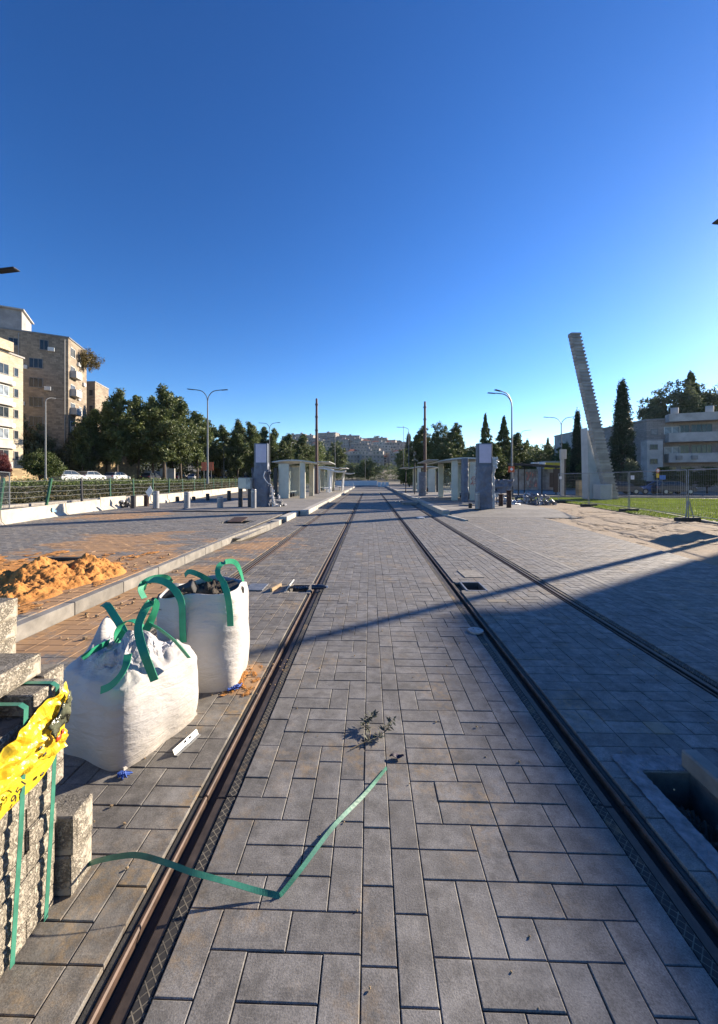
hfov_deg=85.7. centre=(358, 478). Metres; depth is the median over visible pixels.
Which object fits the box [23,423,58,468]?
bushy tree
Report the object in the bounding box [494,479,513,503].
wrapped board
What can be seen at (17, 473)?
stone wall
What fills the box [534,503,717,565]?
dirt strip
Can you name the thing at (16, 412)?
window
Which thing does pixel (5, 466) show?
shrub
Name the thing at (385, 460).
hillside house
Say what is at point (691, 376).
conifer tree
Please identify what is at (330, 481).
wing canopy
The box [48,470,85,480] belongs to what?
parked car
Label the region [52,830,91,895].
paver
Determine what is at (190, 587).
broken paver
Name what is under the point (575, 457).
cypress tree
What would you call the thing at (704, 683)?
tram rail
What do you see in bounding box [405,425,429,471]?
pine tree
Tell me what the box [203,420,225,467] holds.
pine tree
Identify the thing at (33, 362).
window
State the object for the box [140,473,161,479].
parked car
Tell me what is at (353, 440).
hillside house
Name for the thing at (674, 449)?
window
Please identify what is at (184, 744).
metal bracket
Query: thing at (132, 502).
stub bollard
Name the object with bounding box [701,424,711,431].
window
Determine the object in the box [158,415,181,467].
pine tree
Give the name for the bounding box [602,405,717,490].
apartment building
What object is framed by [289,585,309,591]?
drain pit
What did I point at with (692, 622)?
flush kerb
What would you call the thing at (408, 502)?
kerb slab
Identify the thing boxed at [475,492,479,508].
bollard
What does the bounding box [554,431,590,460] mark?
apartment building
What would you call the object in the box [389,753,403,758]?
fallen leaf
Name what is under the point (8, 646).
paver
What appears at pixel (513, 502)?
rubble pile
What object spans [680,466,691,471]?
window
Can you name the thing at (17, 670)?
paver
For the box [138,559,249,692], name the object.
bulk bag
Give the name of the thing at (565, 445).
pine tree
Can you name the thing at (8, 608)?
paver
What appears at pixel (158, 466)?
woodland
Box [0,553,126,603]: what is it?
sand heap
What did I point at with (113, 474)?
parked car
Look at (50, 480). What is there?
wire fence
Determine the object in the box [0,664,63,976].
paver bundle
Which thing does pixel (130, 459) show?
pine tree
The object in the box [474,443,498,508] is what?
display totem
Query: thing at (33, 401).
window
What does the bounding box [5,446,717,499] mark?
ground
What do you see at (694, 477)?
pine tree
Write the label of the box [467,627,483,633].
round cover
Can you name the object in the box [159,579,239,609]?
rubble fill
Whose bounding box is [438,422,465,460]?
pine tree
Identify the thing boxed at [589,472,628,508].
fence panel
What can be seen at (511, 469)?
road sign
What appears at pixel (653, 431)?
window
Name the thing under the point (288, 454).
pine tree
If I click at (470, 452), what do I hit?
pine tree
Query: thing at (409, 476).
bushy tree
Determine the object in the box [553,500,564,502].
fence block
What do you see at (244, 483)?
cabinet
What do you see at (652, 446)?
window
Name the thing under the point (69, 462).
bushy tree
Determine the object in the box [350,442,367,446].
hillside house
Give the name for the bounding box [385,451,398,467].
hillside house
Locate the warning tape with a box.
[0,681,71,819]
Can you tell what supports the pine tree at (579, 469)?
on the ground at (393, 482)
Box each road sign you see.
[201,462,205,470]
[209,462,212,482]
[508,466,513,498]
[659,475,665,479]
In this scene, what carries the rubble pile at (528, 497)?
on the dirt strip
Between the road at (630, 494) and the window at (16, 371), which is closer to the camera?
the road at (630, 494)
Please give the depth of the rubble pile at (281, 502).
20.46 m
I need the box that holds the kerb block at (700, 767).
[682,749,717,797]
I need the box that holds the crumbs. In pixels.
[18,553,710,1008]
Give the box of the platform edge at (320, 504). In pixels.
[271,486,449,524]
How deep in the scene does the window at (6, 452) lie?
51.35 m
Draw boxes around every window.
[0,362,8,374]
[0,384,8,396]
[0,406,8,417]
[0,428,8,438]
[0,449,8,457]
[8,337,17,345]
[13,367,18,377]
[13,388,18,397]
[13,409,18,418]
[13,430,18,439]
[13,451,18,459]
[28,377,42,387]
[29,357,42,368]
[29,396,42,406]
[29,416,42,425]
[39,339,48,350]
[70,347,74,358]
[649,444,657,449]
[650,459,657,463]
[651,429,657,434]
[664,427,671,433]
[664,447,671,453]
[672,426,679,432]
[672,447,678,452]
[679,425,689,432]
[679,445,689,452]
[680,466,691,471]
[691,424,701,431]
[691,445,700,452]
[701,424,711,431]
[701,444,711,452]
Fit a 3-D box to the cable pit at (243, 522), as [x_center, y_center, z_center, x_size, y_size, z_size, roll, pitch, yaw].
[-4.261,1.730,13.423,0.800,0.440,0.800,0,0,2]
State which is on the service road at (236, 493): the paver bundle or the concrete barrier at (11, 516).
the concrete barrier at (11, 516)
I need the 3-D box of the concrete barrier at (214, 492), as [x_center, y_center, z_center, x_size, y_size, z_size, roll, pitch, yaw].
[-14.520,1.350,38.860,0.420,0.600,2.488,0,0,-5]
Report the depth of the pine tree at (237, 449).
85.02 m
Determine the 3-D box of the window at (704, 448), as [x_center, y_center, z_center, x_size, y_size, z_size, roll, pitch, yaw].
[51.475,-4.319,57.235,1.400,1.520,0.080,0,0,22]
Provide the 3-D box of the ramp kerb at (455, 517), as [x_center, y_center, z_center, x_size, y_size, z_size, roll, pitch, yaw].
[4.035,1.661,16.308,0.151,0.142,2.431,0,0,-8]
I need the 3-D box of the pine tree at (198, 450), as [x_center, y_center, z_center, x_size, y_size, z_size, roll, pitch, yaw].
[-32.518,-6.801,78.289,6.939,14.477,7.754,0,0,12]
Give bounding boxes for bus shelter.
[508,463,566,494]
[537,461,559,489]
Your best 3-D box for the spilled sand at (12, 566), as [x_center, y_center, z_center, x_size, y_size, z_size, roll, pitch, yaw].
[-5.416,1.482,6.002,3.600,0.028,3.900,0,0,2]
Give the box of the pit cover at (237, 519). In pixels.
[227,517,247,522]
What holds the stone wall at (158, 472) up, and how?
on the ground at (393, 482)
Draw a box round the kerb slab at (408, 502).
[401,501,416,504]
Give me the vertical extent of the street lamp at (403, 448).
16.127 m
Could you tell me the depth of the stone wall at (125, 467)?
77.14 m
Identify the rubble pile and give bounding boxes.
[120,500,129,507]
[270,495,286,506]
[497,497,519,504]
[514,492,556,504]
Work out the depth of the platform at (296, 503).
20.65 m
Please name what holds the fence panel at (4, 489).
on the service road at (236, 493)
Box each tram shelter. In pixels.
[272,460,333,497]
[314,466,348,491]
[399,466,437,491]
[419,457,475,500]
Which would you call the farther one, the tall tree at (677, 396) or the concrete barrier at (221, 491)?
the tall tree at (677, 396)
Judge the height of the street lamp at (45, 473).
9.913 m
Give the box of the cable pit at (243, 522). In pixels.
[221,521,250,523]
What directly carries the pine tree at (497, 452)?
on the ground at (393, 482)
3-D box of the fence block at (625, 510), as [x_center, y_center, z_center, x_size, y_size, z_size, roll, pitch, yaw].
[13.750,1.600,19.700,0.950,0.160,0.280,0,0,-5]
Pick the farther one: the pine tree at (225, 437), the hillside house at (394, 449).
the hillside house at (394, 449)
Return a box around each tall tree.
[634,398,669,419]
[639,379,706,419]
[689,383,717,410]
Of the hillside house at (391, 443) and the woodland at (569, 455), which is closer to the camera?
the woodland at (569, 455)
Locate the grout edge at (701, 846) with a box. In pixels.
[610,754,717,878]
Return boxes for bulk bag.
[62,599,198,779]
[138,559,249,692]
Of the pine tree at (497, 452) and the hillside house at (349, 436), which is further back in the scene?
the hillside house at (349, 436)
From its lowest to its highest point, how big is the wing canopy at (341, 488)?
2.482 m
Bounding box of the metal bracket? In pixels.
[173,729,200,755]
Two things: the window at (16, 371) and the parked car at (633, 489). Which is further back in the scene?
the window at (16, 371)
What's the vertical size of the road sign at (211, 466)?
3.243 m
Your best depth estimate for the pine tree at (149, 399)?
73.55 m
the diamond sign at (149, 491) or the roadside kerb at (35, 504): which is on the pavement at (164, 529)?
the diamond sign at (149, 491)
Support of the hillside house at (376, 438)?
on the ground at (393, 482)
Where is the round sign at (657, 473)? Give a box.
[656,469,659,495]
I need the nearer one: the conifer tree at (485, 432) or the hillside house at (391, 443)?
the conifer tree at (485, 432)
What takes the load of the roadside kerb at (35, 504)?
on the ground at (393, 482)
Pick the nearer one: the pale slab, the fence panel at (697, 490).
the pale slab
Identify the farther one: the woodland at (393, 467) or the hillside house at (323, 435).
the hillside house at (323, 435)
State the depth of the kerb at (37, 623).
5.34 m
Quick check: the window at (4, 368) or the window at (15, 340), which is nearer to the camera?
the window at (4, 368)
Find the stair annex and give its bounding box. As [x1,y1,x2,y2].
[641,439,662,480]
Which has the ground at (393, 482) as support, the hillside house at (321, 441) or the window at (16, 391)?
the hillside house at (321, 441)
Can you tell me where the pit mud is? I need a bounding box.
[675,804,717,851]
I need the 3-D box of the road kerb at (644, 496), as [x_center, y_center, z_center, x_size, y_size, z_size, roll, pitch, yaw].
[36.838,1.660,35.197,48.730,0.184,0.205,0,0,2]
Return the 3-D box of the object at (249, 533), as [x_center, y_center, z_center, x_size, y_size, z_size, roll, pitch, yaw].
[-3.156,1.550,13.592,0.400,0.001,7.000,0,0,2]
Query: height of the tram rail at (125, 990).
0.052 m
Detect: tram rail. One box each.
[77,493,363,1023]
[150,493,349,636]
[380,493,717,987]
[393,493,717,698]
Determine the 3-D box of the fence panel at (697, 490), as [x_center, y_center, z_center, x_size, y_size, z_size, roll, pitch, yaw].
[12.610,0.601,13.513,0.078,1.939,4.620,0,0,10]
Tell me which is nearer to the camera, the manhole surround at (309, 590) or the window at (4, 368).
the manhole surround at (309, 590)
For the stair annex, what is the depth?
58.31 m
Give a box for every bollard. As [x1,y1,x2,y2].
[130,496,135,508]
[144,495,148,505]
[152,491,159,508]
[183,492,189,508]
[217,496,222,507]
[227,491,230,499]
[251,489,255,507]
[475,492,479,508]
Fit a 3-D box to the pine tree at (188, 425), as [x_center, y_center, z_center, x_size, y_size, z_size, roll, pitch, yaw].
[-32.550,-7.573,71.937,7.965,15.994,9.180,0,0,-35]
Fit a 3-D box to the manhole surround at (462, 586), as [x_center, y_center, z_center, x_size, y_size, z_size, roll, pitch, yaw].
[1.755,1.673,5.944,0.320,0.055,0.480,0,0,2]
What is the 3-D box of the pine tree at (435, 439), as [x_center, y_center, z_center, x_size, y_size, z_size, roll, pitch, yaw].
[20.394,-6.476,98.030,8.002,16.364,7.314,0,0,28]
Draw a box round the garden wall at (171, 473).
[160,468,174,479]
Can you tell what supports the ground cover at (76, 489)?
on the ground at (393, 482)
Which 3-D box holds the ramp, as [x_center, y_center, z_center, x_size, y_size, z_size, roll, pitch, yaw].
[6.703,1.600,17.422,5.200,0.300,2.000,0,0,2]
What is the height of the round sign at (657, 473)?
2.604 m
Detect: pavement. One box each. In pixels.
[0,498,286,620]
[464,518,717,630]
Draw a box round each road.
[1,483,334,509]
[503,494,717,495]
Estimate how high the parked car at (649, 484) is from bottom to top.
1.485 m
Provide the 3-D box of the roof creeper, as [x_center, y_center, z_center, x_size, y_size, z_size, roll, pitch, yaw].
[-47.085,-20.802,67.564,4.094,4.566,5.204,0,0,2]
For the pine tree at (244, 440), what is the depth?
99.39 m
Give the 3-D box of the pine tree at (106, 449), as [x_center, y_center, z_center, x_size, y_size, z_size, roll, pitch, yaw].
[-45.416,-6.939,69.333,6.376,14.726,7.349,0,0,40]
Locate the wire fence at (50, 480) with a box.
[0,478,273,509]
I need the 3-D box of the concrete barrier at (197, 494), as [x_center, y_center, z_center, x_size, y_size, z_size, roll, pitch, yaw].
[-14.080,1.350,33.660,0.420,0.600,2.488,0,0,-5]
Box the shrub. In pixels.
[0,450,12,477]
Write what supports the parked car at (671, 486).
on the road at (630, 494)
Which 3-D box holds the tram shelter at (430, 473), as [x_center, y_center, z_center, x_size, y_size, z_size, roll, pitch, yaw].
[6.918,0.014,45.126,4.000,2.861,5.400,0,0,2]
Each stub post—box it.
[498,494,503,505]
[506,490,511,507]
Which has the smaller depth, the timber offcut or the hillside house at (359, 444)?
the timber offcut
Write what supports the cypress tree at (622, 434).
on the path
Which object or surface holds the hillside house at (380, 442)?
on the ground at (393, 482)
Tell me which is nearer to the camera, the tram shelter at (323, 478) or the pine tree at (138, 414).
the tram shelter at (323, 478)
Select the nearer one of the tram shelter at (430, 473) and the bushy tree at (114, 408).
the tram shelter at (430, 473)
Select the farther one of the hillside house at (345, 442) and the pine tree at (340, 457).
the hillside house at (345, 442)
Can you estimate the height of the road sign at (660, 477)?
2.027 m
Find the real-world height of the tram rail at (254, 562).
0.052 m
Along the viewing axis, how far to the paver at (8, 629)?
1.64 m
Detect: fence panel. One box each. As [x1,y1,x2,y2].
[0,471,9,509]
[558,473,588,503]
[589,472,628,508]
[629,470,686,516]
[679,468,717,519]
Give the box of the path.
[503,490,717,505]
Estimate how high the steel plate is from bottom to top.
0.012 m
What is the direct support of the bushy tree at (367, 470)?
on the ground at (393, 482)
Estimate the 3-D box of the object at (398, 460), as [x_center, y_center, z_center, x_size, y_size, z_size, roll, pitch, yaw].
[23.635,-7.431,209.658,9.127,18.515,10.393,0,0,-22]
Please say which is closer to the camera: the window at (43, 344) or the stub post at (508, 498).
the stub post at (508, 498)
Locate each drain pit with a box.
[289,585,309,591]
[462,583,484,589]
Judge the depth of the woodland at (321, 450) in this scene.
120.80 m
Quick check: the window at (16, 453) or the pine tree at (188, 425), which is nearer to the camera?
the window at (16, 453)
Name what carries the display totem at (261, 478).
on the pavement at (164, 529)
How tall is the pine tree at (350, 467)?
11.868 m
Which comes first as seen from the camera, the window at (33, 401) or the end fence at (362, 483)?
the window at (33, 401)
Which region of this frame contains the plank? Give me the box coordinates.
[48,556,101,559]
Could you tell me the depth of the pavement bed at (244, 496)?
32.14 m
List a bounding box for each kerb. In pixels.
[1,486,273,508]
[16,521,278,641]
[443,514,468,520]
[462,520,717,635]
[503,496,717,497]
[586,502,717,525]
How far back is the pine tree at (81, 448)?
59.64 m
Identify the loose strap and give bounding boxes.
[88,767,386,898]
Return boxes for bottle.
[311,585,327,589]
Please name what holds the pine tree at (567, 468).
on the ground at (393, 482)
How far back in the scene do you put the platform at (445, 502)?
24.74 m
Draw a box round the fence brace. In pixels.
[685,500,693,517]
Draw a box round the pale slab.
[457,570,483,577]
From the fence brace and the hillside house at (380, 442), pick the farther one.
the hillside house at (380, 442)
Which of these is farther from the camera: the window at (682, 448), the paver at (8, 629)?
the window at (682, 448)
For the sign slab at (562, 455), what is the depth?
35.90 m
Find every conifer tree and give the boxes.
[475,413,500,479]
[494,415,518,479]
[539,438,550,461]
[681,370,707,411]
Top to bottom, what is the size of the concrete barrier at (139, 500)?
0.600 m
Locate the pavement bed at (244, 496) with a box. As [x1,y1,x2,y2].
[223,491,286,531]
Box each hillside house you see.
[312,439,329,442]
[318,431,338,438]
[322,439,337,443]
[325,435,342,439]
[338,438,348,447]
[340,434,359,438]
[345,452,359,465]
[349,438,363,446]
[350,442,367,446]
[354,444,380,448]
[354,449,383,454]
[356,447,380,450]
[359,452,383,471]
[362,439,370,443]
[367,437,387,440]
[374,440,383,444]
[378,443,390,450]
[384,441,399,445]
[384,455,386,466]
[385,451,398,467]
[391,447,404,452]
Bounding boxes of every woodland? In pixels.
[140,450,246,479]
[226,441,327,479]
[334,461,417,479]
[421,444,553,483]
[552,450,575,487]
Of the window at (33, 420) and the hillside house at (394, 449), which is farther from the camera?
the hillside house at (394, 449)
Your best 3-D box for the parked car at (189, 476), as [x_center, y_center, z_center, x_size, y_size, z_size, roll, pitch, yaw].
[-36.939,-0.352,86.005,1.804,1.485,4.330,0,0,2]
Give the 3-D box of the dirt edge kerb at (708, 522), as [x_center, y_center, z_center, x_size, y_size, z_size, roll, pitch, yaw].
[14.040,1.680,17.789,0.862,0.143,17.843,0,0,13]
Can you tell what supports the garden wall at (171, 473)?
on the left road
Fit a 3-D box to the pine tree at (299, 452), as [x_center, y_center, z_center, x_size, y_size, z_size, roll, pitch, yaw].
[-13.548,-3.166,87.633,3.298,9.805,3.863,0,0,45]
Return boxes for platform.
[173,486,352,514]
[389,486,549,508]
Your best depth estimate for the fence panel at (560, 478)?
25.62 m
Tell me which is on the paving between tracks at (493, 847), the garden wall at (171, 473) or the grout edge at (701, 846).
the grout edge at (701, 846)
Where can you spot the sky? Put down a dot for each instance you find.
(374, 211)
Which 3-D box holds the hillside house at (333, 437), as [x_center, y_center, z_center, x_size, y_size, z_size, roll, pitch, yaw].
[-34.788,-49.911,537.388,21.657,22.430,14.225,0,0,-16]
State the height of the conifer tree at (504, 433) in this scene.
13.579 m
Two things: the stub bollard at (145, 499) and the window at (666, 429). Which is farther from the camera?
the window at (666, 429)
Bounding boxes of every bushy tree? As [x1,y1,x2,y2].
[16,448,67,480]
[23,414,49,456]
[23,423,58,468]
[55,433,101,471]
[353,457,383,480]
[397,464,416,486]
[619,457,646,493]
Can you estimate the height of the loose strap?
0.124 m
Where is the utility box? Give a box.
[576,480,580,495]
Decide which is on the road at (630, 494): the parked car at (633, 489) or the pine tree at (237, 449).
the parked car at (633, 489)
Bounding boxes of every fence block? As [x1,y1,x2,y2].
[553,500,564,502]
[580,504,596,506]
[619,508,638,511]
[674,517,700,521]
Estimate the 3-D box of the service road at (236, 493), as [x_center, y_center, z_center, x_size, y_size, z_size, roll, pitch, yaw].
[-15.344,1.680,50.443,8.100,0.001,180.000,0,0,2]
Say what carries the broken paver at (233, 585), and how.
on the rubble fill at (213, 586)
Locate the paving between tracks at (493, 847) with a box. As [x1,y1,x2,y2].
[143,493,717,1023]
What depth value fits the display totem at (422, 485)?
33.33 m
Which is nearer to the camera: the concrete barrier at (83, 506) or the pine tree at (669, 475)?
the concrete barrier at (83, 506)
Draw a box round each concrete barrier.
[0,503,68,524]
[65,500,102,514]
[98,496,125,509]
[128,496,152,505]
[150,494,168,503]
[167,493,182,501]
[180,491,192,499]
[192,490,203,497]
[202,490,212,496]
[211,489,219,495]
[219,488,226,494]
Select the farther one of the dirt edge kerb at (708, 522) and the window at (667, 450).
the window at (667, 450)
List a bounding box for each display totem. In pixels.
[251,443,274,506]
[418,472,426,495]
[461,458,468,501]
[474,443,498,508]
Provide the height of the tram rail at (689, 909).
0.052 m
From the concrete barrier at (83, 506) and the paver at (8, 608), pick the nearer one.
the paver at (8, 608)
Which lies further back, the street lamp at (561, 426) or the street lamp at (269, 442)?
the street lamp at (269, 442)
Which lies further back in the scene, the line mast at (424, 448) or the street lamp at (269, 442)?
the street lamp at (269, 442)
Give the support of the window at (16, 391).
in the apartment block at (11, 405)
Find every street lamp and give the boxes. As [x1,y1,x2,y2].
[0,266,19,273]
[44,398,62,479]
[188,389,227,483]
[264,422,279,468]
[398,427,408,485]
[403,426,403,484]
[488,389,512,489]
[545,416,578,448]
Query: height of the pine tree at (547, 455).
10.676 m
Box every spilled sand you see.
[0,550,166,613]
[220,665,264,696]
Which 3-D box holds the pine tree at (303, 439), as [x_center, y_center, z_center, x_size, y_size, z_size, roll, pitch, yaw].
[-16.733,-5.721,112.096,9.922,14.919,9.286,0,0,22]
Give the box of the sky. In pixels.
[0,0,717,449]
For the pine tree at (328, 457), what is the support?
on the ground at (393, 482)
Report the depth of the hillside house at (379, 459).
322.59 m
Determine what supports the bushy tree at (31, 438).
on the ground at (393, 482)
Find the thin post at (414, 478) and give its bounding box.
[414,463,414,493]
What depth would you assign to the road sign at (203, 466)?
59.93 m
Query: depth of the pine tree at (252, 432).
89.42 m
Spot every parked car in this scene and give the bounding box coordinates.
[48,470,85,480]
[77,471,105,480]
[103,472,129,479]
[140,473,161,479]
[175,473,187,479]
[186,474,200,479]
[205,474,218,478]
[615,481,642,493]
[640,481,673,493]
[649,481,697,494]
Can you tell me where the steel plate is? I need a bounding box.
[248,583,267,590]
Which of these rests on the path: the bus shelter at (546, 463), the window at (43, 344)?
the bus shelter at (546, 463)
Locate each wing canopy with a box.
[318,468,345,492]
[336,470,354,490]
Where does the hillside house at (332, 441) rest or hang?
on the ground at (393, 482)
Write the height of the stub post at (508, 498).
1.107 m
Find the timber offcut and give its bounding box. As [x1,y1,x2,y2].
[270,583,281,591]
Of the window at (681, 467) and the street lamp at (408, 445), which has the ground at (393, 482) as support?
the street lamp at (408, 445)
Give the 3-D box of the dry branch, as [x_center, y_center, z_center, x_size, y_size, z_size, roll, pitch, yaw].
[0.099,1.612,2.502,0.299,0.070,0.318,0,0,2]
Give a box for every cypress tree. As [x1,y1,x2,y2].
[405,432,413,467]
[567,407,582,487]
[606,379,639,480]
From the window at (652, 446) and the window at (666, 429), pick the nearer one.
the window at (652, 446)
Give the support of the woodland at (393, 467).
on the ground at (393, 482)
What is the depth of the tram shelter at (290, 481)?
28.70 m
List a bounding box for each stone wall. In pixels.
[0,468,47,481]
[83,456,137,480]
[144,471,226,479]
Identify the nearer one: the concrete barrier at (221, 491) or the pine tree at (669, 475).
the concrete barrier at (221, 491)
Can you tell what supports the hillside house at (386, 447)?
on the ground at (393, 482)
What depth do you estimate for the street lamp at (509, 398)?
36.94 m
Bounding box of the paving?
[346,483,396,492]
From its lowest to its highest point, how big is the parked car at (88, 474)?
1.485 m
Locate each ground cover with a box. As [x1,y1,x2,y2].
[0,473,273,487]
[0,477,273,504]
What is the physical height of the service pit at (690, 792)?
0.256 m
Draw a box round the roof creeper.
[79,347,104,372]
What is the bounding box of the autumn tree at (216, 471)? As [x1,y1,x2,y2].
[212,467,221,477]
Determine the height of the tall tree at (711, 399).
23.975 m
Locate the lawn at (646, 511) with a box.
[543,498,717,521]
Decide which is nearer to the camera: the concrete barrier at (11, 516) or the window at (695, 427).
the concrete barrier at (11, 516)
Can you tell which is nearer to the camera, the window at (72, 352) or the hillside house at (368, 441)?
the window at (72, 352)
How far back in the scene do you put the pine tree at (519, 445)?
73.30 m
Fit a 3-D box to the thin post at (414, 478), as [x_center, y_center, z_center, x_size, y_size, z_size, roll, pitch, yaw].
[5.177,-0.032,36.000,0.092,2.954,0.092,0,0,24]
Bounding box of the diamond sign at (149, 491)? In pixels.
[146,486,152,504]
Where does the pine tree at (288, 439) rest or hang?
on the ground at (393, 482)
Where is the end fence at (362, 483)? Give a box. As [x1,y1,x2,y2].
[335,481,376,485]
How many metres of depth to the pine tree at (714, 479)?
44.69 m
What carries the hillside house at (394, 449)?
on the ground at (393, 482)
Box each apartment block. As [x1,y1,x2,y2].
[0,305,87,481]
[0,338,24,468]
[87,381,108,426]
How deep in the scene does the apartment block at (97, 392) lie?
74.18 m
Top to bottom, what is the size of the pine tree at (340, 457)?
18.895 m
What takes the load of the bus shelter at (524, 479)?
on the road at (630, 494)
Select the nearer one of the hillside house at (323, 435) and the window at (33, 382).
the window at (33, 382)
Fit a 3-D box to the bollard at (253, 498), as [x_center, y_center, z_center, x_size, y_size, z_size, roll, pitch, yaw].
[-5.230,1.006,19.200,0.356,0.988,0.356,0,0,0]
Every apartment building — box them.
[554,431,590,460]
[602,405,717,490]
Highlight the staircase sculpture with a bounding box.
[568,332,619,499]
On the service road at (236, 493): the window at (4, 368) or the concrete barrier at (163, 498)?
the concrete barrier at (163, 498)
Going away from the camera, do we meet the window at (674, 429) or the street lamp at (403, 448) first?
the window at (674, 429)
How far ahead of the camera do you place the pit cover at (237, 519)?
13.64 m
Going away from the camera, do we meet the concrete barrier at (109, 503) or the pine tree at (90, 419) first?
the concrete barrier at (109, 503)
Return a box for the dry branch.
[350,709,395,749]
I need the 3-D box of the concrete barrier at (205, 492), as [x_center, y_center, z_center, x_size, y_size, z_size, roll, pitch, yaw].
[-14.300,1.350,36.260,0.420,0.600,2.488,0,0,-5]
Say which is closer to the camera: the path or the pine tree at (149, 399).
the path
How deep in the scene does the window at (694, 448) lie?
57.71 m
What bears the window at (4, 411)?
in the apartment block at (11, 405)
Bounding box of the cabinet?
[238,478,251,506]
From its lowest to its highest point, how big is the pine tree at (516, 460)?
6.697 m
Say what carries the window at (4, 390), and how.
in the apartment block at (11, 405)
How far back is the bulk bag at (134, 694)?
2.31 m
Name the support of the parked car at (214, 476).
on the left road
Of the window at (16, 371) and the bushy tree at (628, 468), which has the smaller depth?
the bushy tree at (628, 468)
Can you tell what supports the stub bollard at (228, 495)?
on the pavement at (164, 529)
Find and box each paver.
[0,598,17,622]
[0,617,16,642]
[0,636,15,652]
[0,653,40,697]
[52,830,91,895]
[53,793,92,855]
[157,580,196,599]
[221,580,243,592]
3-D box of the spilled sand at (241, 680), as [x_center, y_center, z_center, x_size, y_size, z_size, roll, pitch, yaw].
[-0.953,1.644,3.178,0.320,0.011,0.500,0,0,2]
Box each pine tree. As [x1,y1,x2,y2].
[66,423,96,470]
[71,408,112,470]
[87,400,125,472]
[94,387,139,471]
[120,395,154,479]
[123,411,141,466]
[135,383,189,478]
[140,395,167,472]
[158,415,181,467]
[167,396,204,478]
[187,411,214,478]
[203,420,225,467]
[211,424,230,477]
[224,418,251,478]
[239,438,246,477]
[242,421,262,475]
[255,426,274,463]
[266,428,283,472]
[271,440,294,467]
[278,433,298,456]
[290,443,306,468]
[292,434,318,468]
[324,451,334,470]
[326,441,347,480]
[343,463,356,478]
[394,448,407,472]
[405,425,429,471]
[426,421,448,475]
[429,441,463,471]
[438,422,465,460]
[460,445,475,464]
[488,442,509,477]
[502,451,520,479]
[510,432,533,468]
[543,445,554,460]
[552,442,570,460]
[566,463,571,481]
[575,461,581,479]
[652,466,677,480]
[673,468,698,485]
[693,466,717,492]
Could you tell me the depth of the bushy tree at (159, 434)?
64.51 m
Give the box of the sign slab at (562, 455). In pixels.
[559,449,566,495]
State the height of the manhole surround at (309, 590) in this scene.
0.054 m
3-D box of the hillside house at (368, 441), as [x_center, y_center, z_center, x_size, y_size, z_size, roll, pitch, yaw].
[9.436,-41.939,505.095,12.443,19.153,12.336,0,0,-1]
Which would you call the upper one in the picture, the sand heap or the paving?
the paving
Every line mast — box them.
[314,398,318,493]
[423,401,427,493]
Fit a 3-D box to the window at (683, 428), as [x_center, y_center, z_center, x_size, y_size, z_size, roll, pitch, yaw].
[48.955,-7.369,58.236,1.400,1.520,0.080,0,0,22]
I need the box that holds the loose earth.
[546,509,715,547]
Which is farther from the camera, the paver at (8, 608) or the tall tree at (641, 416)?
the tall tree at (641, 416)
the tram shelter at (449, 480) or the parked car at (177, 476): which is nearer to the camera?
the tram shelter at (449, 480)
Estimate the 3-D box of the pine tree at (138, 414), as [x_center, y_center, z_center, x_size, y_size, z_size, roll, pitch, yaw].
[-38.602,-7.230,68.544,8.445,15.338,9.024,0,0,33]
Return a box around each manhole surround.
[283,584,314,594]
[459,582,487,590]
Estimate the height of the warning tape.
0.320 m
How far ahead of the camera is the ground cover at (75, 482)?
36.92 m
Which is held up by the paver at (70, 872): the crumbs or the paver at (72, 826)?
the paver at (72, 826)
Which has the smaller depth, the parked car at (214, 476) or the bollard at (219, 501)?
the bollard at (219, 501)
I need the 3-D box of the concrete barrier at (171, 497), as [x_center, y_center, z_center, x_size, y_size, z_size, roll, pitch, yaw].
[-13.640,1.350,28.460,0.420,0.600,2.488,0,0,-5]
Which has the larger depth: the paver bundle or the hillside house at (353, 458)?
the hillside house at (353, 458)
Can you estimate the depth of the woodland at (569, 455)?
72.81 m
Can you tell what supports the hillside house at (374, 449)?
on the ground at (393, 482)
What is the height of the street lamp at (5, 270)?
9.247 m
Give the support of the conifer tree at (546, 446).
on the ground at (393, 482)
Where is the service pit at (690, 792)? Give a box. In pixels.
[644,773,717,830]
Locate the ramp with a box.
[447,509,577,518]
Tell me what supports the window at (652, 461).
in the stair annex

